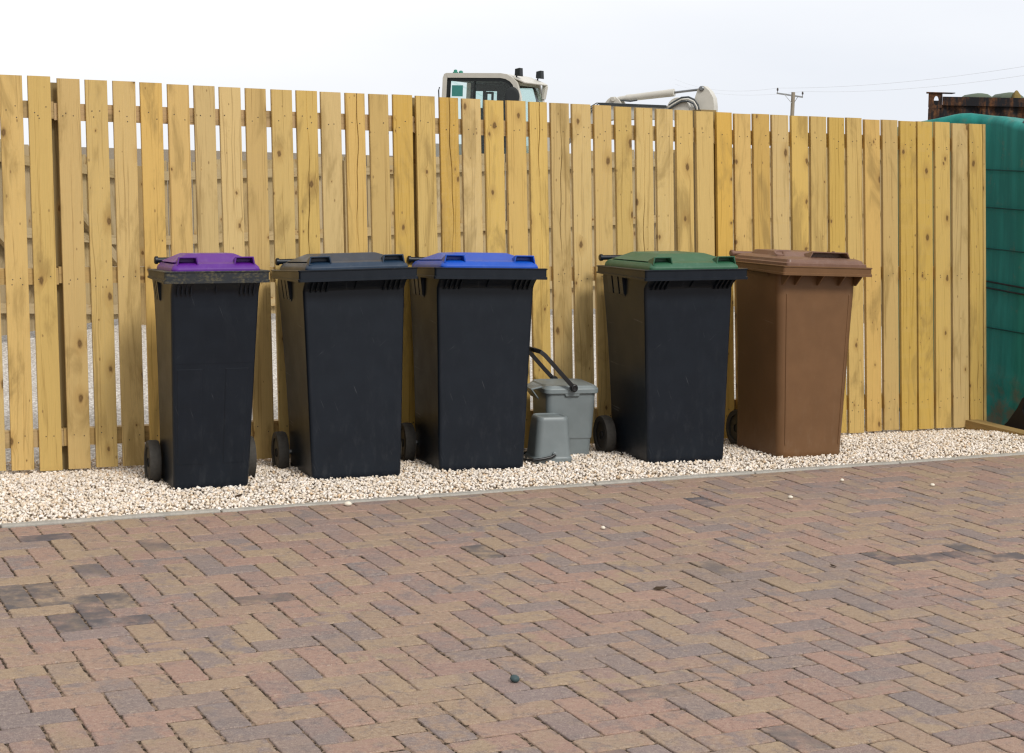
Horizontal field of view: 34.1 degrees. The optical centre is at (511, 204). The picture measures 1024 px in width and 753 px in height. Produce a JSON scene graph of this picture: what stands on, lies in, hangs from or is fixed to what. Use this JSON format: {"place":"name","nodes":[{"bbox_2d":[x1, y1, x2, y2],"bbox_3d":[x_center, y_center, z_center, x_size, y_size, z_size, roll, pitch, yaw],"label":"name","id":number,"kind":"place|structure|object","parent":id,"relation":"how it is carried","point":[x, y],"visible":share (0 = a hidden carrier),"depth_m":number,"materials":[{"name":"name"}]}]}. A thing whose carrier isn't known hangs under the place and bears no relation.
{"place":"outdoors","nodes":[
{"label":"outdoors","id":0,"kind":"place"},
{"bbox_2d":[0,307,899,473],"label":"gravel yard","id":1,"kind":"structure","parent":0,"point":[90,381],"depth_m":11.81,"materials":[{"name":"grey gravel"}]},
{"bbox_2d":[0,139,145,335],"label":"side fence","id":2,"kind":"object","parent":1,"relation":"on","point":[86,247],"visible":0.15,"depth_m":14.18,"materials":[{"name":"beige wood"}]},
{"bbox_2d":[0,75,986,470],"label":"timber fence","id":3,"kind":"object","parent":1,"relation":"on","point":[926,365],"visible":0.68,"depth_m":8.80,"materials":[{"name":"beige wood"}]},
{"bbox_2d":[164,147,880,313],"bbox_3d":[1.503,0.243,17.164,10.584,2.104,0.167,1,2,-25],"label":"back fence","id":4,"kind":"object","parent":1,"relation":"on","point":[194,216],"visible":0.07,"depth_m":16.19,"materials":[{"name":"brown wood"}]},
{"bbox_2d":[897,113,1023,424],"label":"sheeted stack","id":5,"kind":"object","parent":1,"relation":"on","point":[1004,265],"visible":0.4,"depth_m":10.30,"materials":[{"name":"teal plastic"}]},
{"bbox_2d":[81,147,881,326],"bbox_3d":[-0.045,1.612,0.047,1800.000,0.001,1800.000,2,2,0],"label":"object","id":6,"kind":"structure","parent":0,"point":[111,154],"depth_m":246.95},
{"bbox_2d":[436,68,717,243],"bbox_3d":[0.958,-0.861,30.213,6.898,3.118,2.550,2,2,25],"label":"excavator","id":7,"kind":"object","parent":6,"relation":"on","point":[506,86],"visible":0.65,"depth_m":29.66,"materials":[{"name":"beige paint"}]},
{"bbox_2d":[777,88,803,146],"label":"telegraph pole","id":8,"kind":"object","parent":6,"relation":"on","point":[793,96],"visible":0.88,"depth_m":109.75,"materials":[{"name":"brown wood"}]},
{"bbox_2d":[680,66,1023,90],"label":"overhead wire","id":9,"kind":"object","parent":8,"relation":"attached to","point":[885,83],"visible":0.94,"depth_m":96.92,"materials":[{"name":"black metal"}]},
{"bbox_2d":[689,75,1023,94],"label":"overhead wire","id":10,"kind":"object","parent":8,"relation":"attached to","point":[895,89],"visible":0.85,"depth_m":97.41,"materials":[{"name":"black metal"}]},
{"bbox_2d":[926,92,1023,119],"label":"shipping container","id":11,"kind":"object","parent":6,"relation":"on","point":[992,106],"visible":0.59,"depth_m":21.85,"materials":[{"name":"metal"}]},
{"bbox_2d":[962,93,991,96],"bbox_3d":[6.256,-1.446,22.540,0.340,0.100,0.600,2,2,3],"label":"sheet roll","id":12,"kind":"object","parent":11,"relation":"on","point":[978,95],"visible":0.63,"depth_m":22.25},
{"bbox_2d":[992,92,1023,97],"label":"sheet roll","id":13,"kind":"object","parent":11,"relation":"on","point":[1006,95],"visible":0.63,"depth_m":22.21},
{"bbox_2d":[1012,90,1020,97],"bbox_3d":[6.690,-1.446,22.174,0.120,0.145,0.120,2,2,0],"label":"sacking lump","id":14,"kind":"object","parent":11,"relation":"on","point":[1016,93],"visible":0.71,"depth_m":22.12,"materials":[{"name":"beige fabric"}]},
{"bbox_2d":[961,419,1023,435],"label":"timber sleeper","id":15,"kind":"object","parent":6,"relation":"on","point":[977,424],"visible":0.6,"depth_m":9.97,"materials":[{"name":"brown wood"}]},
{"bbox_2d":[0,452,1023,527],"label":"paving edge","id":16,"kind":"object","parent":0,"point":[128,516],"visible":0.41,"depth_m":7.68,"materials":[{"name":"concrete"}]},
{"bbox_2d":[0,455,1023,752],"bbox_3d":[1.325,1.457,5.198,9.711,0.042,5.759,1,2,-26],"label":"paving","id":17,"kind":"structure","parent":0,"point":[840,529],"depth_m":5.59,"materials":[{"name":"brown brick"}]},
{"bbox_2d":[344,501,351,505],"bbox_3d":[-0.720,1.311,7.332,0.035,0.022,0.030,1,2,-4],"label":"pebble","id":18,"kind":"object","parent":17,"relation":"on","point":[347,503],"visible":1,"depth_m":7.32,"materials":[{"name":"white stone"}]},
{"bbox_2d":[510,675,519,682],"bbox_3d":[0.008,1.401,4.943,0.029,0.021,0.036,1,2,-7],"label":"stone chip","id":19,"kind":"object","parent":17,"relation":"on","point":[514,678],"visible":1,"depth_m":4.93,"materials":[{"name":"grey stone"}]},
{"bbox_2d":[653,586,666,589],"bbox_3d":[0.536,1.384,6.043,0.055,0.009,0.022,1,2,-11],"label":"dry leaf","id":20,"kind":"object","parent":17,"relation":"on","point":[659,587],"visible":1,"depth_m":6.04,"materials":[{"name":"brown plant"}]},
{"bbox_2d":[0,423,1023,523],"bbox_3d":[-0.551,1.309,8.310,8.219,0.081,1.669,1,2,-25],"label":"gravel","id":21,"kind":"structure","parent":0,"point":[129,481],"depth_m":7.93,"materials":[{"name":"beige gravel"}]},
{"bbox_2d":[144,253,269,490],"bbox_3d":[-1.415,0.761,7.723,0.494,1.085,0.533,0,2,-21],"label":"wheelie bin","id":22,"kind":"object","parent":21,"relation":"on","point":[206,307],"visible":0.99,"depth_m":7.54,"materials":[{"name":"plastic"}]},
{"bbox_2d":[271,252,417,483],"bbox_3d":[-0.825,0.771,8.148,0.615,1.088,0.698,-1,1,-20],"label":"wheelie bin","id":23,"kind":"object","parent":21,"relation":"on","point":[342,314],"visible":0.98,"depth_m":7.91,"materials":[{"name":"plastic"}]},
{"bbox_2d":[401,252,547,471],"bbox_3d":[-0.212,0.779,8.451,0.615,1.088,0.698,1,0,-17],"label":"wheelie bin","id":24,"kind":"object","parent":21,"relation":"on","point":[471,313],"visible":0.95,"depth_m":8.21,"materials":[{"name":"plastic"}]},
{"bbox_2d":[523,413,571,463],"bbox_3d":[0.166,1.189,8.519,0.256,0.236,0.231,1,2,-17],"label":"kitchen caddy","id":25,"kind":"object","parent":21,"relation":"on","point":[548,439],"visible":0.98,"depth_m":8.45,"materials":[{"name":"grey plastic"}]},
{"bbox_2d":[527,346,597,454],"bbox_3d":[0.230,1.020,8.789,0.383,0.580,0.356,1,2,-17],"label":"food caddy","id":26,"kind":"object","parent":21,"relation":"on","point":[572,399],"visible":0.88,"depth_m":8.69,"materials":[{"name":"grey plastic"}]},
{"bbox_2d":[593,251,747,464],"bbox_3d":[0.814,0.785,8.789,0.615,1.088,0.698,0,3,-19],"label":"wheelie bin","id":27,"kind":"object","parent":21,"relation":"on","point":[668,318],"visible":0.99,"depth_m":8.56,"materials":[{"name":"plastic"}]},
{"bbox_2d":[726,249,871,458],"bbox_3d":[1.510,0.791,9.046,0.556,1.107,0.634,2,1,-23],"label":"wheelie bin","id":28,"kind":"object","parent":21,"relation":"on","point":[794,308],"visible":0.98,"depth_m":8.84,"materials":[{"name":"plastic"}]},
{"bbox_2d":[1004,398,1023,429],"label":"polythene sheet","id":29,"kind":"object","parent":21,"relation":"on","point":[1016,420],"visible":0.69,"depth_m":9.98,"materials":[{"name":"black plastic"}]},
{"bbox_2d":[0,0,1023,158],"label":"sky","id":30,"kind":"structure","parent":0,"point":[591,52],"materials":[{"name":"white"}]}
]}

